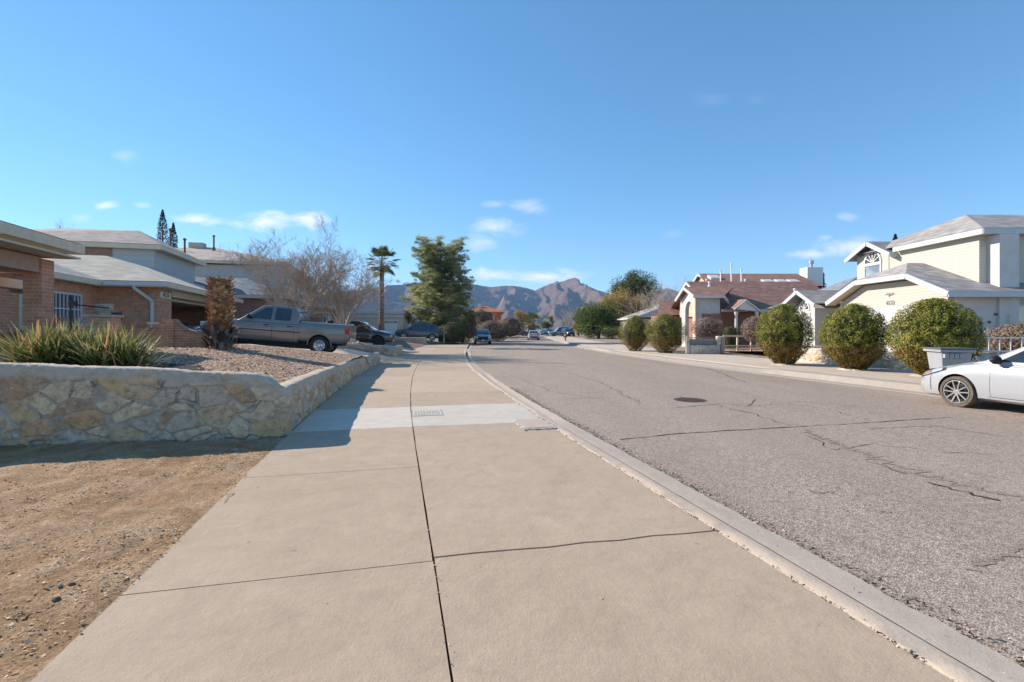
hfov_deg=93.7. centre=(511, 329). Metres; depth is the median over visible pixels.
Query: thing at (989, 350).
railing
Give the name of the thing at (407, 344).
gravel yard
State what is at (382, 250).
fan palm
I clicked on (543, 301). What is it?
mountains
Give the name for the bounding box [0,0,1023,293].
sky
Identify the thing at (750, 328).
dry shrub
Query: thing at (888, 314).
garage door
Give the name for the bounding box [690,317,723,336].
dry shrub
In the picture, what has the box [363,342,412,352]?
driveway
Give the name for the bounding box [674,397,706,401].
manhole cover
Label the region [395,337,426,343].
stone wall
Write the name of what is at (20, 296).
window
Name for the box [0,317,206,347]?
garden wall
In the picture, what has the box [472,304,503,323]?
house
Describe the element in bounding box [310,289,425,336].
house
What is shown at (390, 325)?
garage door
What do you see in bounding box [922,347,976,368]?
planter
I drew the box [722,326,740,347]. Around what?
shrub
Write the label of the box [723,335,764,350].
rail fence
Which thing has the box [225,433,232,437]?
rock
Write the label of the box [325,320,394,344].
black car
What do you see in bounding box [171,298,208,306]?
garage door
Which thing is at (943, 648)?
kerb
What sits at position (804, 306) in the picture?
window
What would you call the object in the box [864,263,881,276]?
window
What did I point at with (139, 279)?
brick house
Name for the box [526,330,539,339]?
white sedan
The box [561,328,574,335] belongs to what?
distant car
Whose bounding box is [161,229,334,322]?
house
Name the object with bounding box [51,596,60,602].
rock
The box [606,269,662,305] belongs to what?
round tree
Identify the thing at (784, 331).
round bush
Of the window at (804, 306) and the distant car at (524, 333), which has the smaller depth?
the window at (804, 306)
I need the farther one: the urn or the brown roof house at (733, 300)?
the brown roof house at (733, 300)
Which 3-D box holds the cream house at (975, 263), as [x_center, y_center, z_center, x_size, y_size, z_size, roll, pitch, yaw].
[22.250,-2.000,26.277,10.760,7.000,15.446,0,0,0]
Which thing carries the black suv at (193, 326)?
in the brick house at (139, 279)
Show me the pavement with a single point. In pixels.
(890, 374)
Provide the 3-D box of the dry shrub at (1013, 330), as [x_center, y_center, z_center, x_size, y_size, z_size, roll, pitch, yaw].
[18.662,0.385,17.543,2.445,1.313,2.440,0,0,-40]
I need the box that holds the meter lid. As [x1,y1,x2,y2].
[412,410,443,416]
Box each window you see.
[17,293,22,329]
[54,291,81,327]
[799,301,809,310]
[799,312,809,328]
[863,251,881,265]
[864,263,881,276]
[1019,305,1023,323]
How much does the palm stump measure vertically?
2.211 m
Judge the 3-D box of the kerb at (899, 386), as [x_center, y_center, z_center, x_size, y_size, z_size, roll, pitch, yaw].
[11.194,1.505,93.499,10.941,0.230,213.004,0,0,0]
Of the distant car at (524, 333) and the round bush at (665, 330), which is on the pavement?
the round bush at (665, 330)
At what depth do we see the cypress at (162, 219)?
65.91 m
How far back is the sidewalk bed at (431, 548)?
3.30 m
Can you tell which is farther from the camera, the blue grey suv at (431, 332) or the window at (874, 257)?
the blue grey suv at (431, 332)
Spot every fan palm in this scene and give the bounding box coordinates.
[363,244,401,330]
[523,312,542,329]
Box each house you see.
[0,220,242,347]
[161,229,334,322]
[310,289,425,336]
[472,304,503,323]
[617,305,658,338]
[651,260,822,347]
[769,215,1023,352]
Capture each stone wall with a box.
[0,352,380,446]
[337,344,402,356]
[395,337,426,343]
[776,346,1004,368]
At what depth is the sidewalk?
2.86 m
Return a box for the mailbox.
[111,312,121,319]
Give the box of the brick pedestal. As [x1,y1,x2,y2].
[82,314,123,338]
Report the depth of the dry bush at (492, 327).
60.99 m
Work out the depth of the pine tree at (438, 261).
53.43 m
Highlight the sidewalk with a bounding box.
[30,339,952,681]
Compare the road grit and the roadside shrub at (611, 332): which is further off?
the roadside shrub at (611, 332)
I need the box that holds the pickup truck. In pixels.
[198,305,358,351]
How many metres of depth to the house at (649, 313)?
63.04 m
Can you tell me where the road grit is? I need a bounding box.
[499,388,1023,681]
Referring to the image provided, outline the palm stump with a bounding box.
[200,276,239,349]
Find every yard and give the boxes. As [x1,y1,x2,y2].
[0,344,362,383]
[342,342,392,356]
[385,340,424,348]
[426,334,444,342]
[563,334,923,370]
[725,347,764,349]
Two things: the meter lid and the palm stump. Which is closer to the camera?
the meter lid
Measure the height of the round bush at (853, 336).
2.384 m
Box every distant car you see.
[519,328,528,335]
[539,330,548,335]
[549,327,572,335]
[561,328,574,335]
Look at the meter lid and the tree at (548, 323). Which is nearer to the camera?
the meter lid
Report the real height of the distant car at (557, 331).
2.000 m
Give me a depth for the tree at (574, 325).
99.71 m
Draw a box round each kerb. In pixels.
[463,342,1023,681]
[540,335,1023,406]
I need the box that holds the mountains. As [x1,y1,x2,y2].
[346,278,678,329]
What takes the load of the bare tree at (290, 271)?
on the gravel yard at (367, 351)
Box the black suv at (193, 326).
[171,318,199,330]
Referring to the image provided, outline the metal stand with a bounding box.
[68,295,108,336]
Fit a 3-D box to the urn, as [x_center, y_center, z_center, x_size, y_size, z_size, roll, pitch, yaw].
[-9.860,-0.489,11.600,0.384,0.254,0.384,0,0,-11]
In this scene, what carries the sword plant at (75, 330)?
on the gravel yard at (271, 362)
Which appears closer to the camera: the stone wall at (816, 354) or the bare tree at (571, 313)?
the stone wall at (816, 354)
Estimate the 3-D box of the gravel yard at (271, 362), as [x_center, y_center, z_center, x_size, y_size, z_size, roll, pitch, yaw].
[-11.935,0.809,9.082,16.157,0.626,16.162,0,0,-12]
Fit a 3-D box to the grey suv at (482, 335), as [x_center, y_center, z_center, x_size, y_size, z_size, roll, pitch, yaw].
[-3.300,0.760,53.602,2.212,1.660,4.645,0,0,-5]
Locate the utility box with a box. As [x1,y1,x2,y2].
[514,418,557,429]
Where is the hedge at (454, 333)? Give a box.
[438,323,470,343]
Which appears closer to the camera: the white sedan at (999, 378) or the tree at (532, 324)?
the white sedan at (999, 378)
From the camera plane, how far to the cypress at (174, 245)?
67.90 m
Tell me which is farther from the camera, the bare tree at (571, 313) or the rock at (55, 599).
the bare tree at (571, 313)
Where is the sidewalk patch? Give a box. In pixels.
[292,403,538,431]
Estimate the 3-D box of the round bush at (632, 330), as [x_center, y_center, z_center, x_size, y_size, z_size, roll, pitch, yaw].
[8.126,0.241,31.540,2.361,2.433,2.324,0,0,0]
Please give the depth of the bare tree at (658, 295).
75.11 m
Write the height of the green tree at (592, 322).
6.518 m
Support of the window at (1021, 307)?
in the cream house at (975, 263)
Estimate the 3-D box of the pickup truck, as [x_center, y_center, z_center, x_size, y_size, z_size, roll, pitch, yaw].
[-9.816,-0.033,20.669,6.010,1.930,2.279,4,-1,-9]
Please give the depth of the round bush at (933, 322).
13.72 m
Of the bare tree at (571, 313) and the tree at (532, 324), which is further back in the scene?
the bare tree at (571, 313)
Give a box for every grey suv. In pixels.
[395,323,443,340]
[473,329,491,343]
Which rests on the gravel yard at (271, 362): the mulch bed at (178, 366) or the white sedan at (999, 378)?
the mulch bed at (178, 366)
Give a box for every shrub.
[601,326,622,338]
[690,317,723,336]
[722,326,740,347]
[740,315,763,342]
[980,322,1023,352]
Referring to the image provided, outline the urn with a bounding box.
[93,304,113,314]
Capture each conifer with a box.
[514,310,529,335]
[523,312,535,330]
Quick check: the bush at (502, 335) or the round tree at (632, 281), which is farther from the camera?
the round tree at (632, 281)
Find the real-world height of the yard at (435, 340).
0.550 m
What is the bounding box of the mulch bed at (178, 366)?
[148,362,203,370]
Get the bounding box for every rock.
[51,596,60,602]
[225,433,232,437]
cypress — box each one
[156,209,168,244]
[168,223,177,247]
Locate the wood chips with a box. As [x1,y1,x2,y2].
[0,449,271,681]
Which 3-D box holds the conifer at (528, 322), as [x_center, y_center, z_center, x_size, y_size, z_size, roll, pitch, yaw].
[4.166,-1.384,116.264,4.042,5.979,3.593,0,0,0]
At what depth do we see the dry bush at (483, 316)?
64.71 m
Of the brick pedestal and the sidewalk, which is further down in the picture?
the sidewalk
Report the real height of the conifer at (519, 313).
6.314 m
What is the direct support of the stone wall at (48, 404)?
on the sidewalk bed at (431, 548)
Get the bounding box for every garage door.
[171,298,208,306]
[385,319,408,336]
[873,310,911,349]
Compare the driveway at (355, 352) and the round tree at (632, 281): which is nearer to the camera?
the driveway at (355, 352)
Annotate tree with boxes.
[213,215,360,319]
[298,242,392,338]
[395,234,479,341]
[539,314,553,329]
[553,303,575,326]
[565,299,591,323]
[571,298,623,338]
[572,323,579,335]
[596,286,650,328]
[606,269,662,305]
[616,280,677,318]
[629,272,704,309]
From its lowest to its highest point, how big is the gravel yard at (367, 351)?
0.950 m
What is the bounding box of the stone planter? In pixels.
[685,336,724,353]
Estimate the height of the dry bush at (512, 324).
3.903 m
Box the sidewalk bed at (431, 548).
[382,359,452,681]
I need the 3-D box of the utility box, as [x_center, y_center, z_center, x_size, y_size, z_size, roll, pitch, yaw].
[0.340,1.542,7.725,0.615,0.076,0.870,0,0,-13]
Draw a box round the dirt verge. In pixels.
[0,438,283,681]
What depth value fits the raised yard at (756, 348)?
29.73 m
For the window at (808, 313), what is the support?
in the cream house at (975, 263)
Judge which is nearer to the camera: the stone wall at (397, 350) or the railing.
the railing
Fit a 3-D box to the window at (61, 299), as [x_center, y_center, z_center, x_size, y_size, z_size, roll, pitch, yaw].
[-16.371,-0.467,17.675,0.057,1.782,1.818,0,0,-17]
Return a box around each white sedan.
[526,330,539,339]
[921,347,1023,406]
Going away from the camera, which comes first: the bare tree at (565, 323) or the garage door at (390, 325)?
the garage door at (390, 325)
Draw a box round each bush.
[459,309,479,341]
[472,307,497,339]
[478,320,505,340]
[492,323,510,340]
[496,316,525,338]
[617,315,650,350]
[644,314,687,352]
[754,303,815,365]
[817,303,892,370]
[884,298,987,376]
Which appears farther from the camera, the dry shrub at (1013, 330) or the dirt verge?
the dry shrub at (1013, 330)
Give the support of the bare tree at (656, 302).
on the yard at (749, 353)
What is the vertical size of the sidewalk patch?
0.073 m
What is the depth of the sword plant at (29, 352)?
7.08 m
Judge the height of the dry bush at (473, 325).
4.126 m
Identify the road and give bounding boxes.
[471,335,1023,666]
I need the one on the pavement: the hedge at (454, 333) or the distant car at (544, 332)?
the distant car at (544, 332)
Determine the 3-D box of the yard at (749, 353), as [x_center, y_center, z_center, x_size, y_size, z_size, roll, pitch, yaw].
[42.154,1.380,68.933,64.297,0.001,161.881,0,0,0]
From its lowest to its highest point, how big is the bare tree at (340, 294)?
5.934 m
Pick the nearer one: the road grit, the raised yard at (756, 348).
the road grit
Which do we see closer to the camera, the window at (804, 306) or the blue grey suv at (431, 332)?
the window at (804, 306)
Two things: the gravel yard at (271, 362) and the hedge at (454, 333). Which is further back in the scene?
the hedge at (454, 333)
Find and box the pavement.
[545,335,920,382]
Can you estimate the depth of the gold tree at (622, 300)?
80.56 m
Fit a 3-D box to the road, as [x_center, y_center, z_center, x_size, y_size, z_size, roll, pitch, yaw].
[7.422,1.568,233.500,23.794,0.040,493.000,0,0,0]
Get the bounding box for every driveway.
[248,344,390,366]
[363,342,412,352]
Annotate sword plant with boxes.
[0,315,104,365]
[10,320,141,365]
[36,320,196,366]
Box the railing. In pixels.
[975,337,1023,351]

